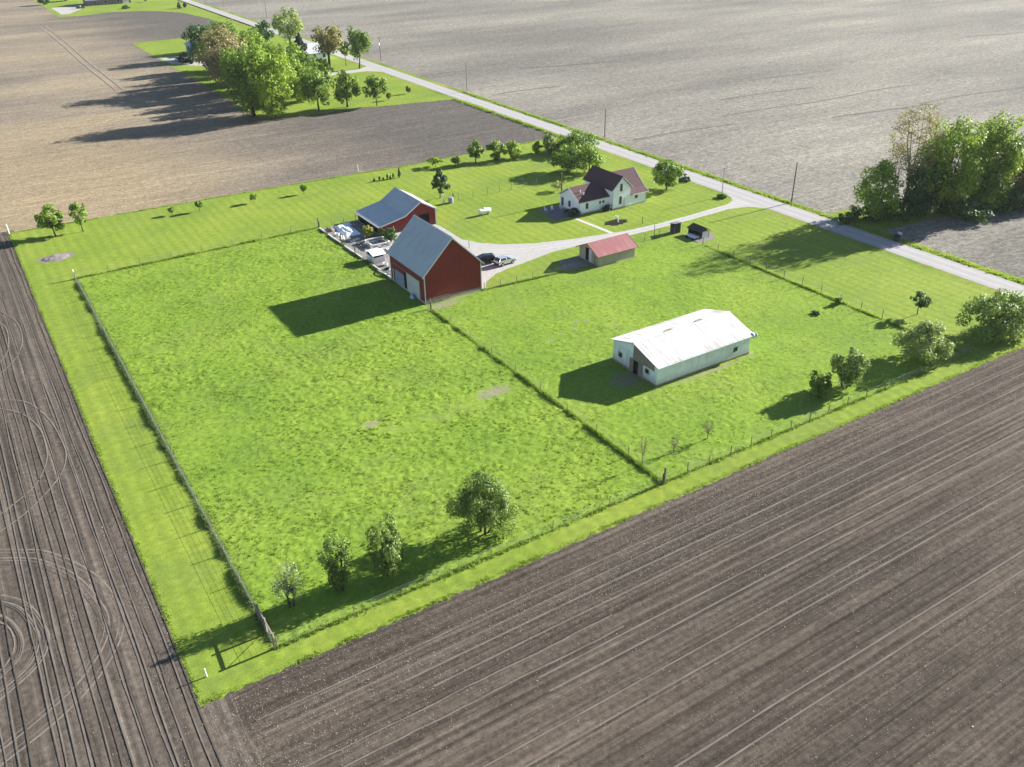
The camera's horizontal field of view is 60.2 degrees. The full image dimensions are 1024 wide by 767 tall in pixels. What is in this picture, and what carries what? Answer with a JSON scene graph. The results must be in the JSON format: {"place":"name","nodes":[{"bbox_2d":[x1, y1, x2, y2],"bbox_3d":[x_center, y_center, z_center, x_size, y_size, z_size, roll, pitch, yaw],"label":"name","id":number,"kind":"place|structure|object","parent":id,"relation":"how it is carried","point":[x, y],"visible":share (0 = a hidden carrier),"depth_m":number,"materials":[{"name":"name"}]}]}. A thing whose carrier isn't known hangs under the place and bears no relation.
{"place":"outdoors","nodes":[
{"label":"outdoors","id":0,"kind":"place"},
{"bbox_2d":[0,230,263,766],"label":"field","id":1,"kind":"structure","parent":0,"point":[44,752],"depth_m":84.00,"materials":[{"name":"soil"}]},
{"bbox_2d":[0,592,33,766],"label":"wheel track","id":2,"kind":"structure","parent":1,"relation":"on","point":[32,764],"depth_m":76.40,"materials":[{"name":"soil"}]},
{"bbox_2d":[0,494,61,766],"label":"wheel track","id":3,"kind":"structure","parent":1,"relation":"on","point":[32,638],"depth_m":80.73,"materials":[{"name":"soil"}]},
{"bbox_2d":[0,466,68,766],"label":"wheel track","id":4,"kind":"structure","parent":1,"relation":"on","point":[55,711],"depth_m":81.78,"materials":[{"name":"soil"}]},
{"bbox_2d":[0,438,79,766],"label":"wheel track","id":5,"kind":"structure","parent":1,"relation":"on","point":[62,696],"depth_m":83.14,"materials":[{"name":"soil"}]},
{"bbox_2d":[0,398,92,766],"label":"wheel track","id":6,"kind":"structure","parent":1,"relation":"on","point":[85,739],"depth_m":85.07,"materials":[{"name":"soil"}]},
{"bbox_2d":[0,391,98,766],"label":"wheel track","id":7,"kind":"structure","parent":1,"relation":"on","point":[54,598],"depth_m":84.67,"materials":[{"name":"soil"}]},
{"bbox_2d":[0,557,109,751],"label":"wheel track","id":8,"kind":"structure","parent":1,"relation":"on","point":[104,607],"depth_m":81.10,"materials":[{"name":"soil"}]},
{"bbox_2d":[0,360,113,766],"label":"wheel track","id":9,"kind":"structure","parent":1,"relation":"on","point":[62,583],"depth_m":86.40,"materials":[{"name":"soil"}]},
{"bbox_2d":[0,552,119,760],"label":"wheel track","id":10,"kind":"structure","parent":1,"relation":"on","point":[107,655],"depth_m":82.24,"materials":[{"name":"soil"}]},
{"bbox_2d":[0,338,124,766],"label":"wheel track","id":11,"kind":"structure","parent":1,"relation":"on","point":[113,730],"depth_m":86.91,"materials":[{"name":"soil"}]},
{"bbox_2d":[0,549,124,765],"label":"wheel track","id":12,"kind":"structure","parent":1,"relation":"on","point":[112,592],"depth_m":80.56,"materials":[{"name":"soil"}]},
{"bbox_2d":[0,321,135,766],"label":"wheel track","id":13,"kind":"structure","parent":1,"relation":"on","point":[127,744],"depth_m":87.87,"materials":[{"name":"soil"}]},
{"bbox_2d":[0,292,152,766],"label":"wheel track","id":14,"kind":"structure","parent":1,"relation":"on","point":[124,685],"depth_m":89.96,"materials":[{"name":"soil"}]},
{"bbox_2d":[0,290,155,766],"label":"wheel track","id":15,"kind":"structure","parent":1,"relation":"on","point":[86,557],"depth_m":89.13,"materials":[{"name":"soil"}]},
{"bbox_2d":[0,262,175,766],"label":"wheel track","id":16,"kind":"structure","parent":1,"relation":"on","point":[162,734],"depth_m":89.66,"materials":[{"name":"soil"}]},
{"bbox_2d":[0,260,180,766],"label":"wheel track","id":17,"kind":"structure","parent":1,"relation":"on","point":[159,708],"depth_m":90.36,"materials":[{"name":"soil"}]},
{"bbox_2d":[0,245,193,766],"bbox_3d":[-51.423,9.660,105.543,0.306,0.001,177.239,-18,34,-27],"label":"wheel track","id":18,"kind":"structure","parent":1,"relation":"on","point":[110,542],"depth_m":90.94,"materials":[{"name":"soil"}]},
{"bbox_2d":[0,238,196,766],"bbox_3d":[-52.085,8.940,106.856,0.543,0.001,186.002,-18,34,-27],"label":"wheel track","id":19,"kind":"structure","parent":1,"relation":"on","point":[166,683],"depth_m":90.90,"materials":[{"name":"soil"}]},
{"bbox_2d":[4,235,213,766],"bbox_3d":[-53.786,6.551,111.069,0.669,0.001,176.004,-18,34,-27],"label":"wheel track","id":20,"kind":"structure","parent":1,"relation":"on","point":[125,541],"depth_m":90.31,"materials":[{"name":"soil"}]},
{"bbox_2d":[0,236,225,766],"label":"crop residue","id":21,"kind":"object","parent":1,"relation":"on","point":[82,525],"visible":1,"depth_m":93.09,"materials":[{"name":"plant"}]},
{"bbox_2d":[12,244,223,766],"bbox_3d":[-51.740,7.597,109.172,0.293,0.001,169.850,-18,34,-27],"label":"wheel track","id":22,"kind":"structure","parent":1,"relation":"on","point":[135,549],"depth_m":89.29,"materials":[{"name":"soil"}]},
{"bbox_2d":[34,0,253,27],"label":"lawn","id":23,"kind":"structure","parent":0,"point":[155,5],"depth_m":496.85,"materials":[{"name":"green plant"}]},
{"bbox_2d":[75,227,318,278],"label":"fence","id":24,"kind":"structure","parent":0,"point":[179,256],"depth_m":164.34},
{"bbox_2d":[158,57,380,74],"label":"neighbour driveway","id":25,"kind":"structure","parent":0,"point":[171,60],"depth_m":339.58,"materials":[{"name":"grey gravel"}]},
{"bbox_2d":[0,0,557,232],"bbox_3d":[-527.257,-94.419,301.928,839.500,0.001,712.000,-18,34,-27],"label":"field","id":26,"kind":"structure","parent":0,"point":[156,133],"depth_m":246.55,"materials":[{"name":"soil"}]},
{"bbox_2d":[453,97,560,136],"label":"verge weeds","id":27,"kind":"object","parent":26,"relation":"on","point":[502,115],"visible":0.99,"depth_m":255.69,"materials":[{"name":"green plant"}]},
{"bbox_2d":[132,25,451,118],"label":"neighbour lawn","id":28,"kind":"structure","parent":0,"point":[176,47],"depth_m":297.73,"materials":[{"name":"green plant"}]},
{"bbox_2d":[180,24,218,54],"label":"maple tree","id":29,"kind":"object","parent":28,"relation":"on","point":[193,31],"visible":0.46,"depth_m":342.82,"materials":[{"name":"green plant"}]},
{"bbox_2d":[193,21,248,87],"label":"oak tree","id":30,"kind":"object","parent":28,"relation":"on","point":[210,57],"visible":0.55,"depth_m":291.93,"materials":[{"name":"beige plant"}]},
{"bbox_2d":[215,42,277,115],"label":"maple tree","id":31,"kind":"object","parent":28,"relation":"on","point":[231,71],"visible":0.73,"depth_m":254.14,"materials":[{"name":"green plant"}]},
{"bbox_2d":[240,46,298,117],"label":"maple tree","id":32,"kind":"object","parent":28,"relation":"on","point":[273,105],"visible":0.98,"depth_m":253.68,"materials":[{"name":"green plant"}]},
{"bbox_2d":[260,37,302,68],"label":"maple tree","id":33,"kind":"object","parent":28,"relation":"on","point":[292,53],"visible":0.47,"depth_m":292.37,"materials":[{"name":"green plant"}]},
{"bbox_2d":[271,6,303,43],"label":"willow tree","id":34,"kind":"object","parent":28,"relation":"on","point":[282,26],"visible":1,"depth_m":357.27,"materials":[{"name":"green plant"}]},
{"bbox_2d":[296,64,335,110],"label":"maple tree","id":35,"kind":"object","parent":28,"relation":"on","point":[313,82],"visible":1,"depth_m":262.45,"materials":[{"name":"green plant"}]},
{"bbox_2d":[310,24,345,67],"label":"oak tree","id":36,"kind":"object","parent":28,"relation":"on","point":[330,44],"visible":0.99,"depth_m":314.76,"materials":[{"name":"brown plant"}]},
{"bbox_2d":[333,70,361,106],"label":"maple tree","id":37,"kind":"object","parent":28,"relation":"on","point":[341,90],"visible":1,"depth_m":267.38,"materials":[{"name":"green plant"}]},
{"bbox_2d":[344,25,372,68],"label":"maple tree","id":38,"kind":"object","parent":28,"relation":"on","point":[363,44],"visible":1,"depth_m":321.03,"materials":[{"name":"green plant"}]},
{"bbox_2d":[362,74,387,105],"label":"maple tree","id":39,"kind":"object","parent":28,"relation":"on","point":[380,86],"visible":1,"depth_m":268.48,"materials":[{"name":"green plant"}]},
{"bbox_2d":[386,214,484,303],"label":"red barn","id":40,"kind":"structure","parent":0,"point":[428,261],"depth_m":145.19,"materials":[{"name":"red wood"}]},
{"bbox_2d":[10,137,1023,705],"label":"lawn","id":41,"kind":"structure","parent":0,"point":[218,633],"depth_m":147.61,"materials":[{"name":"green plant"}]},
{"bbox_2d":[34,204,64,235],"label":"pear tree","id":42,"kind":"object","parent":41,"relation":"on","point":[53,221],"visible":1,"depth_m":172.45,"materials":[{"name":"green plant"}]},
{"bbox_2d":[68,200,86,231],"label":"pear tree","id":43,"kind":"object","parent":41,"relation":"on","point":[74,208],"visible":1,"depth_m":174.59,"materials":[{"name":"green plant"}]},
{"bbox_2d":[9,234,205,700],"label":"edge grass","id":44,"kind":"structure","parent":41,"relation":"on","point":[66,369],"depth_m":107.53,"materials":[{"name":"green plant"}]},
{"bbox_2d":[73,271,275,649],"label":"wire fence","id":45,"kind":"object","parent":41,"relation":"on","point":[258,612],"visible":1,"depth_m":94.18,"materials":[{"name":"grey metal"}]},
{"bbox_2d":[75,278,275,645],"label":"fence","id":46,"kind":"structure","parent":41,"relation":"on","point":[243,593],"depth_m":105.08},
{"bbox_2d":[9,137,556,232],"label":"edge grass","id":47,"kind":"structure","parent":41,"relation":"on","point":[255,190],"depth_m":198.41,"materials":[{"name":"green plant"}]},
{"bbox_2d":[269,559,304,607],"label":"blossom shrub","id":48,"kind":"object","parent":41,"relation":"on","point":[291,588],"visible":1,"depth_m":83.16,"materials":[{"name":"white plant"}]},
{"bbox_2d":[321,221,390,275],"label":"barnyard","id":49,"kind":"structure","parent":41,"relation":"on","point":[359,249],"depth_m":169.25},
{"bbox_2d":[78,229,659,643],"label":"pasture","id":50,"kind":"structure","parent":41,"relation":"on","point":[489,393],"depth_m":112.78,"materials":[{"name":"green plant"}]},
{"bbox_2d":[315,533,352,592],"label":"willow shrub","id":51,"kind":"object","parent":50,"relation":"on","point":[336,570],"visible":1,"depth_m":84.12,"materials":[{"name":"green plant"}]},
{"bbox_2d":[364,510,406,577],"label":"willow shrub","id":52,"kind":"object","parent":50,"relation":"on","point":[391,552],"visible":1,"depth_m":85.72,"materials":[{"name":"green plant"}]},
{"bbox_2d":[443,469,519,538],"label":"willow shrub","id":53,"kind":"object","parent":50,"relation":"on","point":[484,512],"visible":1,"depth_m":89.65,"materials":[{"name":"green plant"}]},
{"bbox_2d":[354,187,437,232],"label":"red outbuilding","id":54,"kind":"structure","parent":41,"relation":"on","point":[397,209],"depth_m":175.70,"materials":[{"name":"metal"}]},
{"bbox_2d":[431,167,450,197],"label":"spruce tree","id":55,"kind":"object","parent":41,"relation":"on","point":[436,182],"visible":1,"depth_m":189.82,"materials":[{"name":"green plant"}]},
{"bbox_2d":[275,473,663,647],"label":"wire fence","id":56,"kind":"object","parent":41,"relation":"on","point":[465,563],"visible":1,"depth_m":88.24,"materials":[{"name":"grey metal"}]},
{"bbox_2d":[546,144,586,170],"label":"elm tree","id":57,"kind":"object","parent":41,"relation":"on","point":[563,161],"visible":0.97,"depth_m":205.75,"materials":[{"name":"green plant"}]},
{"bbox_2d":[552,129,599,151],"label":"elm tree","id":58,"kind":"object","parent":41,"relation":"on","point":[579,137],"visible":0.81,"depth_m":221.63,"materials":[{"name":"green plant"}]},
{"bbox_2d":[575,143,604,170],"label":"elm tree","id":59,"kind":"object","parent":41,"relation":"on","point":[590,159],"visible":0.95,"depth_m":204.89,"materials":[{"name":"green plant"}]},
{"bbox_2d":[557,165,648,214],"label":"farmhouse","id":60,"kind":"object","parent":41,"relation":"on","point":[599,189],"visible":0.99,"depth_m":183.51,"materials":[{"name":"wood"}]},
{"bbox_2d":[576,233,638,266],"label":"tool shed","id":61,"kind":"structure","parent":41,"relation":"on","point":[613,249],"depth_m":158.49,"materials":[{"name":"red metal"}]},
{"bbox_2d":[276,352,968,648],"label":"fence","id":62,"kind":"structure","parent":41,"relation":"on","point":[307,633],"depth_m":97.31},
{"bbox_2d":[651,159,684,189],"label":"maple tree","id":63,"kind":"object","parent":41,"relation":"on","point":[661,174],"visible":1,"depth_m":192.29,"materials":[{"name":"green plant"}]},
{"bbox_2d":[428,235,959,478],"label":"paddock","id":64,"kind":"structure","parent":41,"relation":"on","point":[617,381],"depth_m":130.02,"materials":[{"name":"green plant"}]},
{"bbox_2d":[610,309,757,386],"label":"livestock barn","id":65,"kind":"structure","parent":64,"relation":"on","point":[663,353],"depth_m":123.28,"materials":[{"name":"white metal"}]},
{"bbox_2d":[665,346,970,482],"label":"wire fence","id":66,"kind":"object","parent":41,"relation":"on","point":[817,412],"visible":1,"depth_m":111.67,"materials":[{"name":"grey metal"}]},
{"bbox_2d":[809,368,832,397],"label":"mulberry shrub","id":67,"kind":"object","parent":41,"relation":"on","point":[819,384],"visible":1,"depth_m":115.34,"materials":[{"name":"green plant"}]},
{"bbox_2d":[829,346,870,387],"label":"mulberry shrub","id":68,"kind":"object","parent":41,"relation":"on","point":[845,372],"visible":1,"depth_m":116.54,"materials":[{"name":"green plant"}]},
{"bbox_2d":[890,319,954,363],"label":"willow shrub","id":69,"kind":"object","parent":41,"relation":"on","point":[920,332],"visible":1,"depth_m":123.03,"materials":[{"name":"green plant"}]},
{"bbox_2d":[955,287,1023,344],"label":"lilac shrub","id":70,"kind":"object","parent":41,"relation":"on","point":[1011,312],"visible":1,"depth_m":128.48,"materials":[{"name":"green plant"}]},
{"bbox_2d":[430,309,666,481],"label":"fence","id":71,"kind":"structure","parent":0,"point":[589,426],"depth_m":116.07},
{"bbox_2d":[380,194,770,287],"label":"driveway","id":72,"kind":"structure","parent":0,"point":[489,270],"depth_m":166.51,"materials":[{"name":"grey gravel"}]},
{"bbox_2d":[178,0,1023,300],"bbox_3d":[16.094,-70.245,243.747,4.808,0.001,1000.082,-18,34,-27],"label":"road verge","id":73,"kind":"structure","parent":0,"point":[752,190],"depth_m":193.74,"materials":[{"name":"green plant"}]},
{"bbox_2d":[181,0,1023,295],"bbox_3d":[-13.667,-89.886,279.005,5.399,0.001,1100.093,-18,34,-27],"label":"road","id":74,"kind":"structure","parent":0,"point":[866,237],"depth_m":188.27,"materials":[{"name":"grey asphalt"}]},
{"bbox_2d":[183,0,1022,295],"bbox_3d":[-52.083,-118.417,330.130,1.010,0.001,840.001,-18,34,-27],"label":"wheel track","id":75,"kind":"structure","parent":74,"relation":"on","point":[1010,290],"depth_m":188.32,"materials":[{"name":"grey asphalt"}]},
{"bbox_2d":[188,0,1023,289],"bbox_3d":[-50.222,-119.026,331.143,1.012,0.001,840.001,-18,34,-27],"label":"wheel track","id":76,"kind":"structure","parent":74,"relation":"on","point":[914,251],"depth_m":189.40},
{"bbox_2d":[196,0,1023,278],"bbox_3d":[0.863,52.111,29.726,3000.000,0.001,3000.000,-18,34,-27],"label":"ground","id":77,"kind":"structure","parent":0,"point":[679,65],"depth_m":313.93,"materials":[{"name":"soil"}]},
{"bbox_2d":[831,185,1023,230],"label":"copse grass","id":78,"kind":"structure","parent":77,"relation":"on","point":[884,225],"depth_m":175.96,"materials":[{"name":"green plant"}]},
{"bbox_2d":[851,157,904,220],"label":"maple tree","id":79,"kind":"object","parent":78,"relation":"on","point":[885,172],"visible":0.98,"depth_m":172.32,"materials":[{"name":"green plant"}]},
{"bbox_2d":[879,193,927,221],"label":"bramble thicket","id":80,"kind":"object","parent":78,"relation":"on","point":[910,206],"visible":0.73,"depth_m":174.85,"materials":[{"name":"green plant"}]},
{"bbox_2d":[886,98,945,212],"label":"bare tree","id":81,"kind":"object","parent":78,"relation":"on","point":[920,137],"visible":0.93,"depth_m":171.07,"materials":[{"name":"brown plant"}]},
{"bbox_2d":[904,160,952,216],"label":"maple tree","id":82,"kind":"object","parent":78,"relation":"on","point":[916,195],"visible":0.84,"depth_m":173.45,"materials":[{"name":"green plant"}]},
{"bbox_2d":[911,113,993,213],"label":"maple tree","id":83,"kind":"object","parent":78,"relation":"on","point":[962,179],"visible":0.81,"depth_m":171.13,"materials":[{"name":"green plant"}]},
{"bbox_2d":[938,196,992,223],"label":"bramble thicket","id":84,"kind":"object","parent":78,"relation":"on","point":[966,211],"visible":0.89,"depth_m":174.52,"materials":[{"name":"green plant"}]},
{"bbox_2d":[963,160,1001,202],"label":"maple tree","id":85,"kind":"object","parent":78,"relation":"on","point":[991,184],"visible":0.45,"depth_m":175.34,"materials":[{"name":"green plant"}]},
{"bbox_2d":[969,184,1008,211],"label":"bramble thicket","id":86,"kind":"object","parent":78,"relation":"on","point":[990,205],"visible":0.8,"depth_m":177.11,"materials":[{"name":"green plant"}]},
{"bbox_2d":[959,104,1023,209],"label":"maple tree","id":87,"kind":"object","parent":78,"relation":"on","point":[998,138],"visible":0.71,"depth_m":173.31,"materials":[{"name":"green plant"}]},
{"bbox_2d":[993,186,1023,212],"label":"bramble thicket","id":88,"kind":"object","parent":78,"relation":"on","point":[1015,197],"visible":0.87,"depth_m":177.66,"materials":[{"name":"green plant"}]},
{"bbox_2d":[199,344,1023,766],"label":"field","id":89,"kind":"structure","parent":0,"point":[956,697],"depth_m":79.86,"materials":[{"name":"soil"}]},
{"bbox_2d":[304,614,611,766],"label":"wheel track","id":90,"kind":"structure","parent":89,"relation":"on","point":[453,693],"depth_m":74.84,"materials":[{"name":"soil"}]},
{"bbox_2d":[343,626,623,766],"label":"wheel track","id":91,"kind":"structure","parent":89,"relation":"on","point":[458,709],"depth_m":74.39,"materials":[{"name":"soil"}]},
{"bbox_2d":[210,345,1022,766],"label":"crop residue","id":92,"kind":"object","parent":89,"relation":"on","point":[668,583],"visible":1,"depth_m":87.00,"materials":[{"name":"plant"}]},
{"bbox_2d":[215,355,1023,766],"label":"soil clods","id":93,"kind":"object","parent":89,"relation":"on","point":[651,601],"visible":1,"depth_m":83.85,"materials":[{"name":"brown soil"}]},
{"bbox_2d":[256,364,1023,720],"bbox_3d":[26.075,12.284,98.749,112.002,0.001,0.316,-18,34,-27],"label":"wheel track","id":94,"kind":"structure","parent":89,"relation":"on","point":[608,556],"depth_m":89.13,"materials":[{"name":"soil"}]},
{"bbox_2d":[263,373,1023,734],"bbox_3d":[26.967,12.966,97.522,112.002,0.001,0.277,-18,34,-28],"label":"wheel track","id":95,"kind":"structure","parent":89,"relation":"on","point":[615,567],"depth_m":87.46,"materials":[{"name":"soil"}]},
{"bbox_2d":[403,385,1023,681],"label":"wheel track","id":96,"kind":"structure","parent":89,"relation":"on","point":[688,545],"depth_m":90.44,"materials":[{"name":"soil"}]},
{"bbox_2d":[434,397,1023,686],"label":"wheel track","id":97,"kind":"structure","parent":89,"relation":"on","point":[441,682],"depth_m":89.97,"materials":[{"name":"soil"}]},
{"bbox_2d":[483,468,1023,766],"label":"wheel track","id":98,"kind":"structure","parent":89,"relation":"on","point":[609,697],"depth_m":80.23,"materials":[{"name":"soil"}]},
{"bbox_2d":[524,485,1023,766],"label":"wheel track","id":99,"kind":"structure","parent":89,"relation":"on","point":[628,708],"depth_m":79.81,"materials":[{"name":"soil"}]},
{"bbox_2d":[538,428,1023,677],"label":"wheel track","id":100,"kind":"structure","parent":89,"relation":"on","point":[598,646],"depth_m":88.55,"materials":[{"name":"soil"}]},
{"bbox_2d":[549,441,1023,691],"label":"wheel track","id":101,"kind":"structure","parent":89,"relation":"on","point":[604,662],"depth_m":86.77,"materials":[{"name":"soil"}]},
{"bbox_2d":[674,549,1023,766],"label":"wheel track","id":102,"kind":"structure","parent":89,"relation":"on","point":[783,698],"depth_m":77.04,"materials":[{"name":"soil"}]},
{"bbox_2d":[693,411,1023,575],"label":"wheel track","id":103,"kind":"structure","parent":89,"relation":"on","point":[852,497],"depth_m":97.74,"materials":[{"name":"soil"}]},
{"bbox_2d":[715,569,1023,766],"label":"wheel track","id":104,"kind":"structure","parent":89,"relation":"on","point":[826,695],"depth_m":76.09,"materials":[{"name":"soil"}]},
{"bbox_2d":[705,244,962,352],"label":"fence","id":105,"kind":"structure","parent":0,"point":[822,293],"depth_m":146.75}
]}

